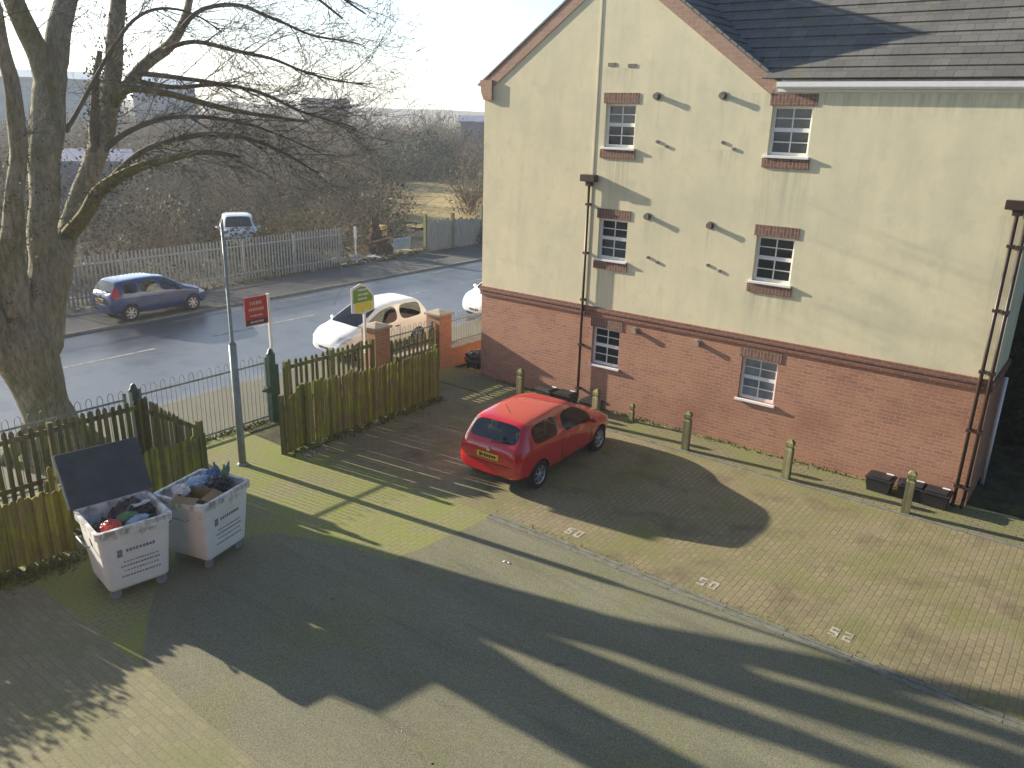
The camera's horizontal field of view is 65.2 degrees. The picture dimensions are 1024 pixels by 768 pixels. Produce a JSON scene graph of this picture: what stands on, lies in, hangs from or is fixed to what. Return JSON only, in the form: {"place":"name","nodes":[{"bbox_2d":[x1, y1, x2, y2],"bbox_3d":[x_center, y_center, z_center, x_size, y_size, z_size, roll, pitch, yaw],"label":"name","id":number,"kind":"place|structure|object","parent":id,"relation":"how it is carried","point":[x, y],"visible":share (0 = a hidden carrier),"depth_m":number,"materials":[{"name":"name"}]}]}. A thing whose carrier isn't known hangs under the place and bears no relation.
{"place":"outdoors","nodes":[
{"label":"outdoors","id":0,"kind":"place"},
{"bbox_2d":[1,568,25,586],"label":"planting bed","id":1,"kind":"object","parent":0,"point":[17,574],"visible":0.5,"depth_m":12.34,"materials":[{"name":"soil"}]},
{"bbox_2d":[0,484,75,572],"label":"picket fence","id":2,"kind":"object","parent":1,"relation":"on","point":[36,528],"visible":0.95,"depth_m":12.51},
{"bbox_2d":[31,464,231,537],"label":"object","id":3,"kind":"object","parent":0,"point":[77,531],"visible":0.09,"depth_m":13.71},
{"bbox_2d":[0,398,150,504],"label":"picket fence","id":4,"kind":"object","parent":3,"relation":"on","point":[31,435],"visible":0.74,"depth_m":14.78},
{"bbox_2d":[43,432,208,529],"bbox_3d":[-6.791,1.609,14.356,0.155,1.319,2.910,15,23,35],"label":"picket fence","id":5,"kind":"object","parent":3,"relation":"on","point":[168,458],"visible":0.35,"depth_m":14.78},
{"bbox_2d":[137,396,207,468],"bbox_3d":[-6.646,1.098,15.712,1.804,1.439,0.155,12,21,28],"label":"picket fence","id":6,"kind":"object","parent":3,"relation":"on","point":[176,426],"visible":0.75,"depth_m":15.77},
{"bbox_2d":[0,579,263,767],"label":"corner paving","id":7,"kind":"structure","parent":0,"point":[76,691],"depth_m":9.69,"materials":[{"name":"brick"}]},
{"bbox_2d":[0,320,480,503],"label":"footway","id":8,"kind":"structure","parent":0,"point":[254,404],"depth_m":19.62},
{"bbox_2d":[0,0,456,472],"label":"bare tree","id":9,"kind":"object","parent":8,"relation":"on","point":[33,302],"visible":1,"depth_m":15.91,"materials":[{"name":"brown plant"}]},
{"bbox_2d":[313,293,426,360],"bbox_3d":[-4.319,-1.842,24.701,1.988,1.520,3.835,17,24,34],"label":"parked car","id":10,"kind":"object","parent":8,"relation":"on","point":[340,329],"visible":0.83,"depth_m":24.09,"materials":[{"name":"white paint"}]},
{"bbox_2d":[0,260,481,446],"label":"road","id":11,"kind":"structure","parent":0,"point":[193,346],"depth_m":24.93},
{"bbox_2d":[62,279,481,368],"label":"road centre line","id":12,"kind":"object","parent":11,"relation":"on","point":[217,335],"visible":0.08,"depth_m":26.07,"materials":[{"name":"paint"}]},
{"bbox_2d":[463,282,481,314],"bbox_3d":[-0.173,-3.420,29.788,1.988,1.520,3.835,18,24,34],"label":"parked car","id":13,"kind":"object","parent":11,"relation":"on","point":[472,298],"visible":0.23,"depth_m":28.64,"materials":[{"name":"white paint"}]},
{"bbox_2d":[0,119,482,309],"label":"terrain","id":14,"kind":"structure","parent":0,"point":[416,239],"depth_m":39.28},
{"bbox_2d":[0,69,122,134],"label":"industrial building","id":15,"kind":"structure","parent":14,"relation":"on","point":[25,79],"depth_m":104.13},
{"bbox_2d":[28,148,136,208],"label":"industrial building","id":16,"kind":"structure","parent":14,"relation":"on","point":[77,154],"depth_m":53.83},
{"bbox_2d":[26,186,146,245],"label":"bare bush","id":17,"kind":"object","parent":14,"relation":"on","point":[106,198],"visible":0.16,"depth_m":41.80,"materials":[{"name":"brown plant"}]},
{"bbox_2d":[63,109,144,150],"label":"bare tree","id":18,"kind":"object","parent":14,"relation":"on","point":[75,132],"visible":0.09,"depth_m":71.15,"materials":[{"name":"brown plant"}]},
{"bbox_2d":[69,230,142,296],"bbox_3d":[-16.192,-4.561,30.671,4.329,2.750,4.983,11,20,26],"label":"bare bush","id":19,"kind":"object","parent":14,"relation":"on","point":[89,273],"visible":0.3,"depth_m":30.57,"materials":[{"name":"brown plant"}]},
{"bbox_2d":[77,219,167,275],"bbox_3d":[-15.962,-5.359,32.570,4.133,3.052,4.896,-9,21,-28],"label":"bare bush","id":20,"kind":"object","parent":14,"relation":"on","point":[127,244],"visible":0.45,"depth_m":32.74,"materials":[{"name":"brown plant"}]},
{"bbox_2d":[113,101,185,157],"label":"bare tree","id":21,"kind":"object","parent":14,"relation":"on","point":[140,135],"visible":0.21,"depth_m":78.38,"materials":[{"name":"brown plant"}]},
{"bbox_2d":[110,199,203,256],"bbox_3d":[-16.598,-7.344,37.895,5.066,3.158,4.277,11,21,26],"label":"bare bush","id":22,"kind":"object","parent":14,"relation":"on","point":[160,230],"visible":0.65,"depth_m":37.82,"materials":[{"name":"brown plant"}]},
{"bbox_2d":[133,76,197,128],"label":"industrial building","id":23,"kind":"structure","parent":14,"relation":"on","point":[137,102],"depth_m":117.93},
{"bbox_2d":[122,220,212,266],"bbox_3d":[-14.956,-6.237,35.639,4.441,2.451,3.858,12,21,27],"label":"bare bush","id":24,"kind":"object","parent":14,"relation":"on","point":[175,243],"visible":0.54,"depth_m":35.71,"materials":[{"name":"brown plant"}]},
{"bbox_2d":[127,254,212,289],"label":"bramble","id":25,"kind":"object","parent":14,"relation":"on","point":[178,267],"visible":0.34,"depth_m":32.20,"materials":[{"name":"brown plant"}]},
{"bbox_2d":[129,92,228,172],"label":"bare tree","id":26,"kind":"object","parent":14,"relation":"on","point":[188,143],"visible":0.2,"depth_m":72.59,"materials":[{"name":"brown plant"}]},
{"bbox_2d":[27,228,342,307],"bbox_3d":[-20.010,-1.897,22.948,0.104,1.840,39.134,15,23,35],"label":"palisade fence","id":27,"kind":"object","parent":14,"relation":"on","point":[243,262],"visible":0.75,"depth_m":32.85,"materials":[{"name":"metal"}]},
{"bbox_2d":[178,109,268,168],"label":"bare tree","id":28,"kind":"object","parent":14,"relation":"on","point":[221,142],"visible":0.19,"depth_m":79.28,"materials":[{"name":"brown plant"}]},
{"bbox_2d":[216,212,260,246],"bbox_3d":[-13.129,-7.401,38.397,2.026,1.445,3.935,-5,20,-20],"label":"parked car","id":29,"kind":"object","parent":14,"relation":"on","point":[245,219],"visible":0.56,"depth_m":37.62,"materials":[{"name":"silver metal"}]},
{"bbox_2d":[199,248,283,281],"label":"bramble","id":30,"kind":"object","parent":14,"relation":"on","point":[258,259],"visible":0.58,"depth_m":34.75,"materials":[{"name":"brown plant"}]},
{"bbox_2d":[0,95,483,262],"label":"scrub","id":31,"kind":"object","parent":14,"relation":"on","point":[148,185],"visible":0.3,"depth_m":52.93,"materials":[{"name":"brown plant"}]},
{"bbox_2d":[205,221,279,262],"bbox_3d":[-12.408,-6.619,36.862,3.242,1.638,3.262,12,21,28],"label":"bramble","id":32,"kind":"object","parent":14,"relation":"on","point":[241,235],"visible":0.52,"depth_m":36.43,"materials":[{"name":"brown plant"}]},
{"bbox_2d":[239,226,302,257],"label":"bramble","id":33,"kind":"object","parent":14,"relation":"on","point":[268,231],"visible":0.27,"depth_m":37.51,"materials":[{"name":"brown plant"}]},
{"bbox_2d":[252,109,323,163],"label":"bare tree","id":34,"kind":"object","parent":14,"relation":"on","point":[282,138],"visible":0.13,"depth_m":88.10,"materials":[{"name":"brown plant"}]},
{"bbox_2d":[257,211,327,259],"bbox_3d":[-10.295,-7.000,37.748,3.588,2.650,4.250,16,23,38],"label":"bare bush","id":35,"kind":"object","parent":14,"relation":"on","point":[291,231],"visible":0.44,"depth_m":37.41,"materials":[{"name":"brown plant"}]},
{"bbox_2d":[252,210,353,261],"bbox_3d":[-10.469,-7.529,39.414,5.473,2.307,5.418,11,20,25],"label":"bramble","id":36,"kind":"object","parent":14,"relation":"on","point":[307,230],"visible":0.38,"depth_m":39.01,"materials":[{"name":"brown plant"}]},
{"bbox_2d":[273,202,339,259],"bbox_3d":[-10.420,-7.733,40.114,4.184,2.658,4.815,-6,20,-21],"label":"bare bush","id":37,"kind":"object","parent":14,"relation":"on","point":[325,225],"visible":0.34,"depth_m":39.92,"materials":[{"name":"brown plant"}]},
{"bbox_2d":[300,98,350,142],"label":"industrial building","id":38,"kind":"structure","parent":14,"relation":"on","point":[313,99],"depth_m":120.54,"materials":[{"name":"stone"}]},
{"bbox_2d":[305,243,420,262],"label":"dead grass verge","id":39,"kind":"structure","parent":14,"relation":"on","point":[365,251],"depth_m":41.02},
{"bbox_2d":[342,219,395,252],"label":"bare bush","id":40,"kind":"object","parent":14,"relation":"on","point":[362,244],"visible":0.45,"depth_m":41.92,"materials":[{"name":"brown plant"}]},
{"bbox_2d":[365,209,392,256],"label":"rusty machine","id":41,"kind":"object","parent":14,"relation":"on","point":[377,245],"visible":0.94,"depth_m":40.47,"materials":[{"name":"metal"}]},
{"bbox_2d":[363,248,433,258],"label":"rubbish heap","id":42,"kind":"object","parent":14,"relation":"on","point":[400,252],"visible":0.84,"depth_m":40.94,"materials":[{"name":"beige plant"}]},
{"bbox_2d":[393,237,410,249],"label":"sheet","id":43,"kind":"object","parent":42,"relation":"on","point":[401,243],"visible":0.86,"depth_m":41.88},
{"bbox_2d":[363,128,481,181],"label":"evergreen shrub","id":44,"kind":"object","parent":14,"relation":"on","point":[426,157],"visible":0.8,"depth_m":81.25,"materials":[{"name":"green plant"}]},
{"bbox_2d":[376,89,475,165],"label":"bare tree","id":45,"kind":"object","parent":14,"relation":"on","point":[423,127],"visible":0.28,"depth_m":86.89,"materials":[{"name":"brown plant"}]},
{"bbox_2d":[411,98,483,163],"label":"bare tree","id":46,"kind":"object","parent":14,"relation":"on","point":[453,140],"visible":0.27,"depth_m":93.10,"materials":[{"name":"brown plant"}]},
{"bbox_2d":[423,206,482,251],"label":"board fence","id":47,"kind":"object","parent":14,"relation":"on","point":[453,232],"visible":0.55,"depth_m":43.68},
{"bbox_2d":[423,135,483,215],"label":"bare bush","id":48,"kind":"object","parent":14,"relation":"on","point":[476,193],"visible":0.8,"depth_m":58.15,"materials":[{"name":"brown plant"}]},
{"bbox_2d":[458,115,483,148],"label":"industrial building","id":49,"kind":"structure","parent":14,"relation":"on","point":[479,119],"depth_m":114.33,"materials":[{"name":"grey metal"}]},
{"bbox_2d":[0,425,486,686],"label":"entrance paving","id":50,"kind":"structure","parent":0,"point":[324,497],"depth_m":14.40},
{"bbox_2d":[0,544,88,594],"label":"weeds","id":51,"kind":"object","parent":50,"relation":"on","point":[30,571],"visible":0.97,"depth_m":12.40,"materials":[{"name":"green plant"}]},
{"bbox_2d":[0,391,128,503],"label":"railing","id":52,"kind":"object","parent":50,"relation":"on","point":[124,399],"visible":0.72,"depth_m":14.95,"materials":[{"name":"green metal"}]},
{"bbox_2d":[51,437,171,598],"bbox_3d":[-5.964,2.048,12.142,1.263,1.926,1.558,-15,25,-41],"label":"refuse bin","id":53,"kind":"object","parent":50,"relation":"on","point":[98,482],"visible":1,"depth_m":12.00,"materials":[{"name":"plastic"}]},
{"bbox_2d":[89,517,124,545],"bbox_3d":[-5.925,2.233,11.782,0.613,0.556,0.525,15,23,35],"label":"refuse bag","id":54,"kind":"object","parent":53,"relation":"in","point":[95,526],"visible":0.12,"depth_m":11.67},
{"bbox_2d":[100,518,122,531],"bbox_3d":[-5.797,2.093,11.599,0.283,0.284,0.319,15,23,35],"label":"plastic bag","id":55,"kind":"object","parent":54,"relation":"on","point":[109,524],"visible":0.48,"depth_m":11.52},
{"bbox_2d":[107,496,154,524],"bbox_3d":[-5.811,2.077,12.211,0.721,0.695,0.825,15,23,35],"label":"refuse bag","id":56,"kind":"object","parent":53,"relation":"in","point":[120,507],"visible":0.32,"depth_m":12.08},
{"bbox_2d":[128,383,139,439],"bbox_3d":[-7.540,0.792,16.125,0.200,1.710,0.195,15,23,35],"label":"gate post","id":57,"kind":"object","parent":50,"relation":"on","point":[133,391],"visible":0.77,"depth_m":15.90,"materials":[{"name":"metal"}]},
{"bbox_2d":[138,356,270,446],"bbox_3d":[-6.589,0.442,17.391,0.060,1.626,3.060,15,23,35],"label":"railing","id":58,"kind":"object","parent":50,"relation":"on","point":[268,416],"visible":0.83,"depth_m":17.60,"materials":[{"name":"black metal"}]},
{"bbox_2d":[220,223,247,466],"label":"lamp column","id":59,"kind":"structure","parent":50,"relation":"on","point":[232,346],"depth_m":15.78,"materials":[{"name":"metal"}]},
{"bbox_2d":[277,384,305,454],"bbox_3d":[-4.661,0.739,17.004,0.155,1.408,0.679,9,20,21],"label":"picket fence","id":60,"kind":"object","parent":50,"relation":"on","point":[291,413],"visible":1,"depth_m":16.90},
{"bbox_2d":[65,244,481,332],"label":"footway","id":61,"kind":"structure","parent":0,"point":[85,318],"depth_m":34.03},
{"bbox_2d":[91,271,205,320],"bbox_3d":[-12.707,-3.335,28.170,1.905,1.632,3.689,15,23,35],"label":"parked car","id":62,"kind":"object","parent":61,"relation":"on","point":[129,296],"visible":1,"depth_m":27.23,"materials":[{"name":"blue paint"}]},
{"bbox_2d":[0,0,563,111],"label":"sky","id":63,"kind":"structure","parent":0,"point":[474,36],"materials":[{"name":"white"}]},
{"bbox_2d":[122,99,483,123],"bbox_3d":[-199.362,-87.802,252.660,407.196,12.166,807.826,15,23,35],"label":"hills","id":64,"kind":"structure","parent":0,"point":[454,112],"depth_m":371.97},
{"bbox_2d":[244,406,391,446],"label":"enclosure soil","id":65,"kind":"structure","parent":0,"point":[269,431],"depth_m":18.12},
{"bbox_2d":[282,339,374,406],"bbox_3d":[-4.462,-0.168,19.715,0.155,1.428,2.790,15,23,35],"label":"picket fence","id":66,"kind":"object","parent":65,"relation":"on","point":[329,357],"visible":0.66,"depth_m":19.54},
{"bbox_2d":[358,321,391,370],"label":"brick pillar","id":67,"kind":"structure","parent":65,"relation":"on","point":[378,333],"depth_m":20.78,"materials":[{"name":"brick"}]},
{"bbox_2d":[350,284,373,352],"bbox_3d":[-3.800,-1.666,20.448,0.060,1.840,0.760,15,23,35],"label":"green board","id":68,"kind":"object","parent":67,"relation":"attached to","point":[362,298],"visible":1,"depth_m":20.28,"materials":[{"name":"white plastic"}]},
{"bbox_2d":[213,259,480,373],"bbox_3d":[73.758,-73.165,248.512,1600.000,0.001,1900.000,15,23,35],"label":"ground","id":69,"kind":"structure","parent":0,"point":[470,369],"depth_m":24.02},
{"bbox_2d":[0,318,480,448],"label":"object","id":70,"kind":"structure","parent":69,"relation":"on","point":[188,397],"depth_m":20.77,"materials":[{"name":"stone"}]},
{"bbox_2d":[65,258,481,336],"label":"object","id":71,"kind":"structure","parent":69,"relation":"on","point":[215,307],"depth_m":30.13,"materials":[{"name":"stone"}]},
{"bbox_2d":[255,423,489,516],"bbox_3d":[-3.210,1.782,16.619,7.000,0.250,0.099,15,23,35],"label":"entrance paving edge","id":72,"kind":"object","parent":69,"relation":"on","point":[413,486],"visible":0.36,"depth_m":15.74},
{"bbox_2d":[464,348,480,369],"bbox_3d":[-1.024,-0.719,23.131,0.744,0.615,0.654,15,23,35],"label":"refuse bag","id":73,"kind":"object","parent":69,"relation":"on","point":[472,358],"visible":0.76,"depth_m":22.92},
{"bbox_2d":[490,515,1023,727],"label":"drain channel","id":74,"kind":"object","parent":69,"relation":"on","point":[922,687],"visible":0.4,"depth_m":11.48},
{"bbox_2d":[486,513,1023,731],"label":"channel edging","id":75,"kind":"object","parent":74,"relation":"on","point":[987,709],"visible":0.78,"depth_m":11.50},
{"bbox_2d":[363,179,482,227],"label":"dead grass field","id":76,"kind":"structure","parent":0,"point":[439,202],"depth_m":65.14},
{"bbox_2d":[260,382,628,514],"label":"parking space","id":77,"kind":"structure","parent":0,"point":[420,448],"depth_m":17.26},
{"bbox_2d":[262,348,279,420],"bbox_3d":[-5.599,0.025,18.512,0.200,1.760,0.460,15,23,35],"label":"gate post","id":78,"kind":"object","parent":77,"relation":"on","point":[272,389],"visible":0.96,"depth_m":18.51,"materials":[{"name":"metal"}]},
{"bbox_2d":[243,293,273,351],"bbox_3d":[-5.680,-1.098,17.984,0.060,1.820,0.650,15,23,35],"label":"red board","id":79,"kind":"object","parent":78,"relation":"attached to","point":[257,310],"visible":1,"depth_m":17.82,"materials":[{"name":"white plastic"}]},
{"bbox_2d":[287,395,446,456],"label":"weeds","id":80,"kind":"object","parent":77,"relation":"on","point":[380,418],"visible":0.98,"depth_m":18.56,"materials":[{"name":"green plant"}]},
{"bbox_2d":[299,344,438,444],"bbox_3d":[-3.203,0.138,18.836,0.155,1.469,4.260,15,23,35],"label":"picket fence","id":81,"kind":"object","parent":77,"relation":"on","point":[395,385],"visible":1,"depth_m":18.55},
{"bbox_2d":[390,328,434,361],"bbox_3d":[-2.766,-0.793,22.052,0.155,1.226,1.790,15,23,35],"label":"picket fence","id":82,"kind":"object","parent":77,"relation":"on","point":[430,340],"visible":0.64,"depth_m":21.94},
{"bbox_2d":[461,392,607,488],"bbox_3d":[0.617,0.820,16.863,1.956,1.624,3.806,14,22,33],"label":"parked car","id":83,"kind":"object","parent":77,"relation":"on","point":[530,438],"visible":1,"depth_m":15.70,"materials":[{"name":"red paint"}]},
{"bbox_2d":[142,518,1023,767],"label":"driveway","id":84,"kind":"structure","parent":0,"point":[273,650],"depth_m":10.47,"materials":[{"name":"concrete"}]},
{"bbox_2d":[153,468,249,567],"bbox_3d":[-4.944,2.200,12.924,1.030,1.199,1.247,9,20,21],"label":"refuse bin","id":85,"kind":"object","parent":84,"relation":"on","point":[209,531],"visible":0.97,"depth_m":12.59,"materials":[{"name":"plastic"}]},
{"bbox_2d":[169,486,222,504],"bbox_3d":[-4.885,1.856,12.435,0.611,0.304,0.565,5,19,9],"label":"cardboard box","id":86,"kind":"object","parent":85,"relation":"on","point":[198,495],"visible":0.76,"depth_m":12.44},
{"bbox_2d":[172,483,190,496],"bbox_3d":[-5.219,1.667,12.585,0.333,0.234,0.288,15,23,35],"label":"packaging","id":87,"kind":"object","parent":86,"relation":"on","point":[183,490],"visible":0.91,"depth_m":12.51},
{"bbox_2d":[185,474,209,487],"bbox_3d":[-5.067,1.578,12.940,0.272,0.220,0.471,15,23,35],"label":"plastic bag","id":88,"kind":"object","parent":85,"relation":"in","point":[200,481],"visible":0.81,"depth_m":12.87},
{"bbox_2d":[206,475,232,492],"bbox_3d":[-4.723,1.608,12.942,0.461,0.270,0.381,15,23,35],"label":"refuse bag","id":89,"kind":"object","parent":85,"relation":"in","point":[221,483],"visible":0.9,"depth_m":12.83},
{"bbox_2d":[439,366,1023,546],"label":"grass strip","id":90,"kind":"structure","parent":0,"point":[991,524],"depth_m":16.92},
{"bbox_2d":[424,309,453,369],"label":"brick pillar","id":91,"kind":"structure","parent":90,"relation":"on","point":[441,319],"depth_m":22.66,"materials":[{"name":"brick"}]},
{"bbox_2d":[451,335,480,366],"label":"boundary wall","id":92,"kind":"structure","parent":90,"relation":"on","point":[460,349],"depth_m":23.75,"materials":[{"name":"brick"}]},
{"bbox_2d":[451,307,480,342],"bbox_3d":[0.336,-2.137,25.967,0.060,1.466,7.420,15,23,35],"label":"railing","id":93,"kind":"object","parent":92,"relation":"on","point":[470,336],"visible":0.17,"depth_m":23.80,"materials":[{"name":"grey metal"}]},
{"bbox_2d":[516,368,524,394],"bbox_3d":[0.210,0.045,20.299,0.150,0.900,0.150,14,22,33],"label":"bollard","id":94,"kind":"object","parent":90,"relation":"on","point":[520,379],"visible":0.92,"depth_m":20.21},
{"bbox_2d":[553,389,577,402],"bbox_3d":[1.360,0.345,20.374,0.520,0.345,0.420,14,22,32],"label":"storage box","id":95,"kind":"object","parent":90,"relation":"on","point":[567,395],"visible":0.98,"depth_m":20.25,"materials":[{"name":"black plastic"}]},
{"bbox_2d":[681,411,692,450],"bbox_3d":[3.860,1.027,17.660,0.150,0.900,0.150,14,22,32],"label":"bollard","id":96,"kind":"object","parent":90,"relation":"on","point":[686,431],"visible":1,"depth_m":17.60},
{"bbox_2d":[496,379,956,506],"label":"weeds","id":97,"kind":"object","parent":90,"relation":"on","point":[818,467],"visible":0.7,"depth_m":18.23,"materials":[{"name":"green plant"}]},
{"bbox_2d":[494,397,1023,549],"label":"kerb edging","id":98,"kind":"object","parent":90,"relation":"on","point":[888,509],"visible":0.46,"depth_m":15.93,"materials":[{"name":"concrete"}]},
{"bbox_2d":[781,439,795,479],"bbox_3d":[5.648,1.532,16.355,0.150,0.860,0.150,16,23,37],"label":"bollard","id":99,"kind":"object","parent":90,"relation":"on","point":[790,444],"visible":1,"depth_m":16.30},
{"bbox_2d":[865,470,897,494],"bbox_3d":[7.373,1.964,16.017,0.520,0.345,0.420,16,24,38],"label":"storage box","id":100,"kind":"object","parent":90,"relation":"on","point":[880,482],"visible":1,"depth_m":15.91,"materials":[{"name":"black plastic"}]},
{"bbox_2d":[900,470,917,514],"bbox_3d":[7.453,2.027,15.019,0.150,0.860,0.150,13,22,31],"label":"bollard","id":101,"kind":"object","parent":90,"relation":"on","point":[909,492],"visible":1,"depth_m":14.96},
{"bbox_2d":[897,478,926,502],"bbox_3d":[7.836,2.081,15.705,0.520,0.345,0.420,13,21,30],"label":"storage box","id":102,"kind":"object","parent":90,"relation":"on","point":[919,485],"visible":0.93,"depth_m":15.60,"materials":[{"name":"black plastic"}]},
{"bbox_2d":[920,484,954,510],"bbox_3d":[8.186,2.179,15.439,0.520,0.345,0.420,16,23,37],"label":"storage box","id":103,"kind":"object","parent":90,"relation":"on","point":[936,497],"visible":1,"depth_m":15.33,"materials":[{"name":"black plastic"}]},
{"bbox_2d":[495,436,1023,721],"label":"parking paving","id":104,"kind":"structure","parent":0,"point":[939,606],"depth_m":13.49,"materials":[{"name":"brick"}]},
{"bbox_2d":[966,436,1023,518],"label":"side garden","id":105,"kind":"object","parent":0,"point":[1000,490],"depth_m":16.54,"materials":[{"name":"soil"}]},
{"bbox_2d":[477,0,1023,508],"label":"apartment building","id":106,"kind":"structure","parent":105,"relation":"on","point":[771,226],"depth_m":16.61,"materials":[{"name":"paint"}]},
{"bbox_2d":[588,317,622,371],"bbox_3d":[2.326,-0.996,19.724,0.900,1.225,0.210,15,23,35],"label":"window","id":107,"kind":"structure","parent":106,"relation":"in","point":[606,332],"depth_m":19.77,"materials":[{"name":"white plastic"}]},
{"bbox_2d":[593,208,630,271],"bbox_3d":[2.385,-3.409,18.927,0.920,1.415,0.210,15,23,35],"label":"window","id":108,"kind":"structure","parent":106,"relation":"in","point":[614,223],"depth_m":18.95,"materials":[{"name":"white plastic"}]},
{"bbox_2d":[599,93,639,159],"bbox_3d":[2.453,-5.840,18.118,0.920,1.415,0.210,15,23,35],"label":"window","id":109,"kind":"structure","parent":106,"relation":"in","point":[620,131],"depth_m":18.14,"materials":[{"name":"white plastic"}]},
{"bbox_2d":[734,346,782,408],"bbox_3d":[5.394,-0.168,17.495,0.935,1.225,0.210,15,23,35],"label":"window","id":110,"kind":"structure","parent":106,"relation":"in","point":[759,367],"depth_m":17.53,"materials":[{"name":"white plastic"}]},
{"bbox_2d":[746,224,799,296],"bbox_3d":[5.454,-2.581,16.698,0.955,1.415,0.210,15,23,35],"label":"window","id":111,"kind":"structure","parent":106,"relation":"in","point":[776,244],"depth_m":16.72,"materials":[{"name":"white plastic"}]},
{"bbox_2d":[761,93,818,169],"bbox_3d":[5.522,-5.012,15.888,0.955,1.415,0.210,15,23,35],"label":"window","id":112,"kind":"structure","parent":106,"relation":"in","point":[792,120],"depth_m":15.90,"materials":[{"name":"white plastic"}]},
{"bbox_2d":[991,294,1023,449],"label":"evergreen hedge","id":113,"kind":"object","parent":105,"relation":"on","point":[1010,426],"visible":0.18,"depth_m":18.42,"materials":[{"name":"green plant"}]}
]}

